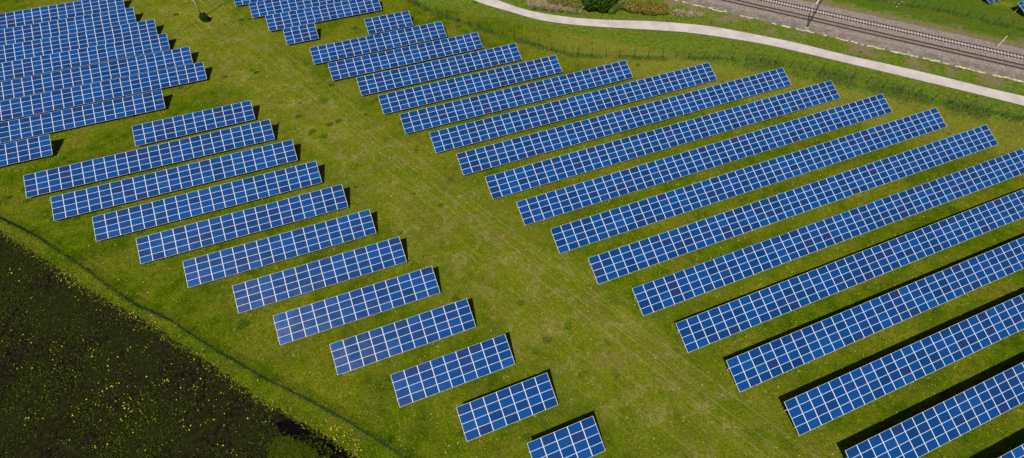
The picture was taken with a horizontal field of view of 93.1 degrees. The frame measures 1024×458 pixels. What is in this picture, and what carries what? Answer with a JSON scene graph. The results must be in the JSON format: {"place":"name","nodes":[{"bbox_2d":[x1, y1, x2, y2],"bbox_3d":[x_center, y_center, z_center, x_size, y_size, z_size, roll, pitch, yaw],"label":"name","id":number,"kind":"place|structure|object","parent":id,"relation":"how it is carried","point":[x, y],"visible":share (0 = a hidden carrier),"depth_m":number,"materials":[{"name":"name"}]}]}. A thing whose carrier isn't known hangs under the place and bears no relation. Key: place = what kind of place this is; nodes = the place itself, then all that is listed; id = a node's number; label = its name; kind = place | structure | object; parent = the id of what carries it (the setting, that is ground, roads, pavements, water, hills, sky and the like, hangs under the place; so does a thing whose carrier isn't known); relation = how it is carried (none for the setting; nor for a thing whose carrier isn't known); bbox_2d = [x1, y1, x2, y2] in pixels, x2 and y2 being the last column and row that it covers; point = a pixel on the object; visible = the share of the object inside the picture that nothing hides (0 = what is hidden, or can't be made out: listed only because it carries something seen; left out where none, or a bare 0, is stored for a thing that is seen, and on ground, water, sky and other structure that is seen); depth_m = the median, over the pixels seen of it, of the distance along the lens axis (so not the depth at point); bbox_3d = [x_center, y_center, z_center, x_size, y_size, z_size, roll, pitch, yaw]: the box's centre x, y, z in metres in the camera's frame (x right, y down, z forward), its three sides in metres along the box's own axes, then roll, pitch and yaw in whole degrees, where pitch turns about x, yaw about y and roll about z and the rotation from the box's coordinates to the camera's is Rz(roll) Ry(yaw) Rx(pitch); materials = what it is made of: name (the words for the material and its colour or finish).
{"place":"outdoors","nodes":[
{"label":"outdoors","id":0,"kind":"place"},
{"bbox_2d":[0,219,410,457],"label":"field","id":1,"kind":"structure","parent":0,"point":[196,440],"depth_m":60.45,"materials":[{"name":"green plant"}]},
{"bbox_2d":[0,232,354,457],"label":"field sprouts","id":2,"kind":"object","parent":1,"relation":"on","point":[68,380],"visible":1,"depth_m":60.30,"materials":[{"name":"green plant"}]},
{"bbox_2d":[276,419,356,457],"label":"trench","id":3,"kind":"object","parent":1,"relation":"on","point":[288,427],"visible":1,"depth_m":57.08,"materials":[{"name":"black soil"}]},
{"bbox_2d":[263,432,342,457],"bbox_3d":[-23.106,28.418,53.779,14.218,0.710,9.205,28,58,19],"label":"bank grass","id":4,"kind":"structure","parent":0,"point":[301,447],"depth_m":55.95,"materials":[{"name":"green plant"}]},
{"bbox_2d":[0,0,1023,457],"bbox_3d":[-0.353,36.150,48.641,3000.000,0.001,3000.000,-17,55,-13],"label":"ground","id":5,"kind":"structure","parent":0,"point":[288,104],"depth_m":73.35,"materials":[{"name":"green plant"}]},
{"bbox_2d":[0,134,54,165],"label":"solar array","id":6,"kind":"object","parent":5,"relation":"on","point":[25,150],"visible":1,"depth_m":83.37,"materials":[{"name":"blue glass"}]},
{"bbox_2d":[0,0,124,28],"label":"solar array","id":7,"kind":"object","parent":5,"relation":"on","point":[45,14],"visible":0.98,"depth_m":109.56,"materials":[{"name":"blue glass"}]},
{"bbox_2d":[0,7,135,45],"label":"solar array","id":8,"kind":"object","parent":5,"relation":"on","point":[19,34],"visible":0.97,"depth_m":106.12,"materials":[{"name":"blue glass"}]},
{"bbox_2d":[0,19,156,62],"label":"solar array","id":9,"kind":"object","parent":5,"relation":"on","point":[59,44],"visible":0.94,"depth_m":102.83,"materials":[{"name":"blue glass"}]},
{"bbox_2d":[0,90,164,142],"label":"solar array","id":10,"kind":"object","parent":5,"relation":"on","point":[35,125],"visible":1,"depth_m":88.63,"materials":[{"name":"blue glass"}]},
{"bbox_2d":[0,33,169,81],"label":"solar array","id":11,"kind":"object","parent":5,"relation":"on","point":[74,58],"visible":0.99,"depth_m":99.48,"materials":[{"name":"blue glass"}]},
{"bbox_2d":[0,46,192,100],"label":"solar array","id":12,"kind":"object","parent":5,"relation":"on","point":[41,83],"visible":0.98,"depth_m":96.21,"materials":[{"name":"blue glass"}]},
{"bbox_2d":[0,62,206,120],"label":"solar array","id":13,"kind":"object","parent":5,"relation":"on","point":[78,95],"visible":1,"depth_m":92.92,"materials":[{"name":"blue glass"}]},
{"bbox_2d":[23,119,274,197],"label":"solar array","id":14,"kind":"object","parent":5,"relation":"on","point":[78,174],"visible":1,"depth_m":82.32,"materials":[{"name":"blue glass"}]},
{"bbox_2d":[50,140,296,220],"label":"solar array","id":15,"kind":"object","parent":5,"relation":"on","point":[74,203],"visible":1,"depth_m":79.44,"materials":[{"name":"blue glass"}]},
{"bbox_2d":[132,100,254,145],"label":"solar array","id":16,"kind":"object","parent":5,"relation":"on","point":[173,127],"visible":1,"depth_m":87.70,"materials":[{"name":"blue glass"}]},
{"bbox_2d":[0,216,406,457],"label":"wire fence","id":17,"kind":"object","parent":5,"relation":"on","point":[141,306],"visible":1,"depth_m":62.00,"materials":[{"name":"green"}]},
{"bbox_2d":[198,12,209,21],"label":"shrub","id":18,"kind":"object","parent":5,"relation":"on","point":[203,16],"visible":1,"depth_m":109.12,"materials":[{"name":"green plant"}]},
{"bbox_2d":[92,161,321,240],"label":"solar array","id":19,"kind":"object","parent":5,"relation":"on","point":[148,215],"visible":1,"depth_m":76.82,"materials":[{"name":"blue glass"}]},
{"bbox_2d":[136,184,347,263],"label":"solar array","id":20,"kind":"object","parent":5,"relation":"on","point":[171,242],"visible":1,"depth_m":74.15,"materials":[{"name":"blue glass"}]},
{"bbox_2d":[234,0,263,5],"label":"solar array","id":21,"kind":"object","parent":5,"relation":"on","point":[239,2],"visible":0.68,"depth_m":113.57,"materials":[{"name":"blue glass"}]},
{"bbox_2d":[182,209,375,287],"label":"solar array","id":22,"kind":"object","parent":5,"relation":"on","point":[227,262],"visible":1,"depth_m":71.51,"materials":[{"name":"blue glass"}]},
{"bbox_2d":[249,0,347,17],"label":"solar array","id":23,"kind":"object","parent":5,"relation":"on","point":[267,7],"visible":0.97,"depth_m":111.81,"materials":[{"name":"blue glass"}]},
{"bbox_2d":[283,23,318,44],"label":"solar array","id":24,"kind":"object","parent":5,"relation":"on","point":[301,33],"visible":1,"depth_m":104.98,"materials":[{"name":"blue glass"}]},
{"bbox_2d":[232,237,406,312],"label":"solar array","id":25,"kind":"object","parent":5,"relation":"on","point":[245,293],"visible":1,"depth_m":68.85,"materials":[{"name":"blue glass"}]},
{"bbox_2d":[265,0,381,30],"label":"solar array","id":26,"kind":"object","parent":5,"relation":"on","point":[295,18],"visible":0.99,"depth_m":109.83,"materials":[{"name":"blue glass"}]},
{"bbox_2d":[273,266,439,344],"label":"solar array","id":27,"kind":"object","parent":5,"relation":"on","point":[366,297],"visible":1,"depth_m":66.01,"materials":[{"name":"blue glass"}]},
{"bbox_2d":[310,21,446,63],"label":"solar array","id":28,"kind":"object","parent":5,"relation":"on","point":[384,41],"visible":1,"depth_m":103.11,"materials":[{"name":"blue glass"}]},
{"bbox_2d":[364,11,412,33],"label":"solar array","id":29,"kind":"object","parent":5,"relation":"on","point":[382,23],"visible":1,"depth_m":107.82,"materials":[{"name":"blue glass"}]},
{"bbox_2d":[330,298,475,374],"bbox_3d":[-14.064,14.060,63.659,18.530,2.086,3.708,-17,55,-13],"label":"solar array","id":30,"kind":"object","parent":5,"relation":"on","point":[372,343],"visible":1,"depth_m":63.35,"materials":[{"name":"blue glass"}]},
{"bbox_2d":[328,32,482,79],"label":"solar array","id":31,"kind":"object","parent":5,"relation":"on","point":[405,56],"visible":1,"depth_m":100.29,"materials":[{"name":"blue glass"}]},
{"bbox_2d":[356,43,521,95],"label":"solar array","id":32,"kind":"object","parent":5,"relation":"on","point":[427,71],"visible":1,"depth_m":97.70,"materials":[{"name":"blue glass"}]},
{"bbox_2d":[391,334,514,406],"bbox_3d":[-7.284,17.737,60.975,15.190,2.086,3.707,-17,55,-13],"label":"solar array","id":33,"kind":"object","parent":5,"relation":"on","point":[486,350],"visible":1,"depth_m":60.70,"materials":[{"name":"blue glass"}]},
{"bbox_2d":[378,55,561,113],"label":"solar array","id":34,"kind":"object","parent":5,"relation":"on","point":[474,83],"visible":1,"depth_m":94.83,"materials":[{"name":"blue glass"}]},
{"bbox_2d":[456,373,557,440],"bbox_3d":[-0.503,21.371,58.323,11.850,2.087,3.708,-17,55,-13],"label":"solar array","id":35,"kind":"object","parent":5,"relation":"on","point":[530,396],"visible":1,"depth_m":58.08,"materials":[{"name":"blue glass"}]},
{"bbox_2d":[1,0,1020,454],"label":"yellow flowers","id":36,"kind":"object","parent":5,"relation":"on","point":[221,364],"visible":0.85,"depth_m":60.41,"materials":[{"name":"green plant"}]},
{"bbox_2d":[0,0,1022,456],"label":"weeds","id":37,"kind":"object","parent":5,"relation":"on","point":[518,302],"visible":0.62,"depth_m":75.86,"materials":[{"name":"green plant"}]},
{"bbox_2d":[399,60,632,133],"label":"solar array","id":38,"kind":"object","parent":5,"relation":"on","point":[466,108],"visible":1,"depth_m":92.59,"materials":[{"name":"blue glass"}]},
{"bbox_2d":[545,0,568,6],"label":"shrub","id":39,"kind":"object","parent":5,"relation":"on","point":[563,2],"visible":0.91,"depth_m":113.65,"materials":[{"name":"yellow plant"}]},
{"bbox_2d":[527,416,605,457],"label":"solar array","id":40,"kind":"object","parent":5,"relation":"on","point":[590,443],"visible":1,"depth_m":55.61,"materials":[{"name":"blue glass"}]},
{"bbox_2d":[429,63,716,152],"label":"solar array","id":41,"kind":"object","parent":5,"relation":"on","point":[521,120],"visible":1,"depth_m":90.77,"materials":[{"name":"blue glass"}]},
{"bbox_2d":[568,0,585,11],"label":"shrub","id":42,"kind":"object","parent":5,"relation":"on","point":[576,5],"visible":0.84,"depth_m":112.64,"materials":[{"name":"green plant"}]},
{"bbox_2d":[581,0,617,12],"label":"tree","id":43,"kind":"object","parent":5,"relation":"on","point":[603,6],"visible":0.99,"depth_m":111.38,"materials":[{"name":"green plant"}]},
{"bbox_2d":[524,0,704,16],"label":"dead reeds","id":44,"kind":"object","parent":5,"relation":"on","point":[540,4],"visible":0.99,"depth_m":112.87,"materials":[{"name":"plant"}]},
{"bbox_2d":[608,2,624,14],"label":"shrub","id":45,"kind":"object","parent":5,"relation":"on","point":[615,7],"visible":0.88,"depth_m":112.50,"materials":[{"name":"green plant"}]},
{"bbox_2d":[456,68,790,174],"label":"solar array","id":46,"kind":"object","parent":5,"relation":"on","point":[511,150],"visible":1,"depth_m":88.51,"materials":[{"name":"blue glass"}]},
{"bbox_2d":[616,0,633,8],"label":"shrub","id":47,"kind":"object","parent":5,"relation":"on","point":[625,2],"visible":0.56,"depth_m":113.45,"materials":[{"name":"green plant"}]},
{"bbox_2d":[624,0,668,15],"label":"shrub","id":48,"kind":"object","parent":5,"relation":"on","point":[650,7],"visible":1,"depth_m":112.23,"materials":[{"name":"yellow plant"}]},
{"bbox_2d":[485,80,839,198],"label":"solar array","id":49,"kind":"object","parent":5,"relation":"on","point":[522,178],"visible":1,"depth_m":85.64,"materials":[{"name":"blue glass"}]},
{"bbox_2d":[516,94,891,224],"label":"solar array","id":50,"kind":"object","parent":5,"relation":"on","point":[596,190],"visible":1,"depth_m":82.75,"materials":[{"name":"blue glass"}]},
{"bbox_2d":[413,0,1023,120],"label":"wire fence","id":51,"kind":"object","parent":5,"relation":"on","point":[717,58],"visible":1,"depth_m":101.22,"materials":[{"name":"green"}]},
{"bbox_2d":[550,108,946,252],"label":"solar array","id":52,"kind":"object","parent":5,"relation":"on","point":[581,233],"visible":1,"depth_m":79.85,"materials":[{"name":"blue glass"}]},
{"bbox_2d":[588,124,997,283],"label":"solar array","id":53,"kind":"object","parent":5,"relation":"on","point":[626,259],"visible":1,"depth_m":76.83,"materials":[{"name":"blue glass"}]},
{"bbox_2d":[805,0,821,27],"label":"railway mast","id":54,"kind":"object","parent":5,"relation":"on","point":[814,13],"visible":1,"depth_m":107.20,"materials":[{"name":"grey metal"}]},
{"bbox_2d":[632,148,1023,315],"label":"solar array","id":55,"kind":"object","parent":5,"relation":"on","point":[794,241],"visible":1,"depth_m":73.51,"materials":[{"name":"blue glass"}]},
{"bbox_2d":[676,189,1023,352],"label":"solar array","id":56,"kind":"object","parent":5,"relation":"on","point":[698,331],"visible":1,"depth_m":69.46,"materials":[{"name":"blue glass"}]},
{"bbox_2d":[678,0,1023,80],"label":"ballast bed","id":57,"kind":"object","parent":5,"relation":"on","point":[975,64],"visible":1,"depth_m":108.28,"materials":[{"name":"grey gravel"}]},
{"bbox_2d":[675,0,1023,81],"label":"cable trough","id":58,"kind":"object","parent":57,"relation":"on","point":[872,46],"visible":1,"depth_m":104.90,"materials":[{"name":"concrete"}]},
{"bbox_2d":[722,0,1023,68],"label":"railway track","id":59,"kind":"structure","parent":57,"relation":"on","point":[921,45],"depth_m":107.75,"materials":[{"name":"brown metal"}]},
{"bbox_2d":[759,0,1023,59],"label":"railway track","id":60,"kind":"structure","parent":57,"relation":"on","point":[920,35],"depth_m":108.99,"materials":[{"name":"brown metal"}]},
{"bbox_2d":[726,237,1023,391],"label":"solar array","id":61,"kind":"object","parent":5,"relation":"on","point":[866,319],"visible":1,"depth_m":65.42,"materials":[{"name":"blue glass"}]},
{"bbox_2d":[783,293,1023,435],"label":"solar array","id":62,"kind":"object","parent":5,"relation":"on","point":[831,400],"visible":1,"depth_m":61.30,"materials":[{"name":"blue glass"}]},
{"bbox_2d":[845,362,1023,457],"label":"solar array","id":63,"kind":"object","parent":5,"relation":"on","point":[933,428],"visible":1,"depth_m":57.41,"materials":[{"name":"blue glass"}]},
{"bbox_2d":[998,444,1023,457],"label":"solar array","id":64,"kind":"object","parent":5,"relation":"on","point":[1018,452],"visible":1,"depth_m":54.73,"materials":[{"name":"blue glass"}]},
{"bbox_2d":[1015,1,1023,16],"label":"solar array","id":65,"kind":"object","parent":5,"relation":"on","point":[1021,3],"visible":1,"depth_m":113.02,"materials":[{"name":"blue glass"}]},
{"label":"utility pole","id":66,"kind":"object","parent":5,"relation":"on","visible":0},
{"bbox_2d":[200,0,766,456],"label":"power line","id":67,"kind":"object","parent":66,"relation":"attached to","point":[522,266],"visible":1,"depth_m":62.59,"materials":[{"name":"beige metal"}]},
{"bbox_2d":[213,3,763,438],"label":"power line","id":68,"kind":"object","parent":66,"relation":"attached to","point":[499,236],"visible":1,"depth_m":65.17,"materials":[{"name":"beige metal"}]},
{"bbox_2d":[232,8,817,457],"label":"power line","id":69,"kind":"object","parent":66,"relation":"attached to","point":[462,192],"visible":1,"depth_m":64.69,"materials":[{"name":"beige metal"}]},
{"bbox_2d":[407,0,1023,132],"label":"tall grass","id":70,"kind":"structure","parent":0,"point":[890,91],"depth_m":100.61,"materials":[{"name":"green plant"}]},
{"bbox_2d":[474,0,1023,105],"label":"path","id":71,"kind":"structure","parent":0,"point":[866,63],"depth_m":106.72,"materials":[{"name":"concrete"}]}
]}

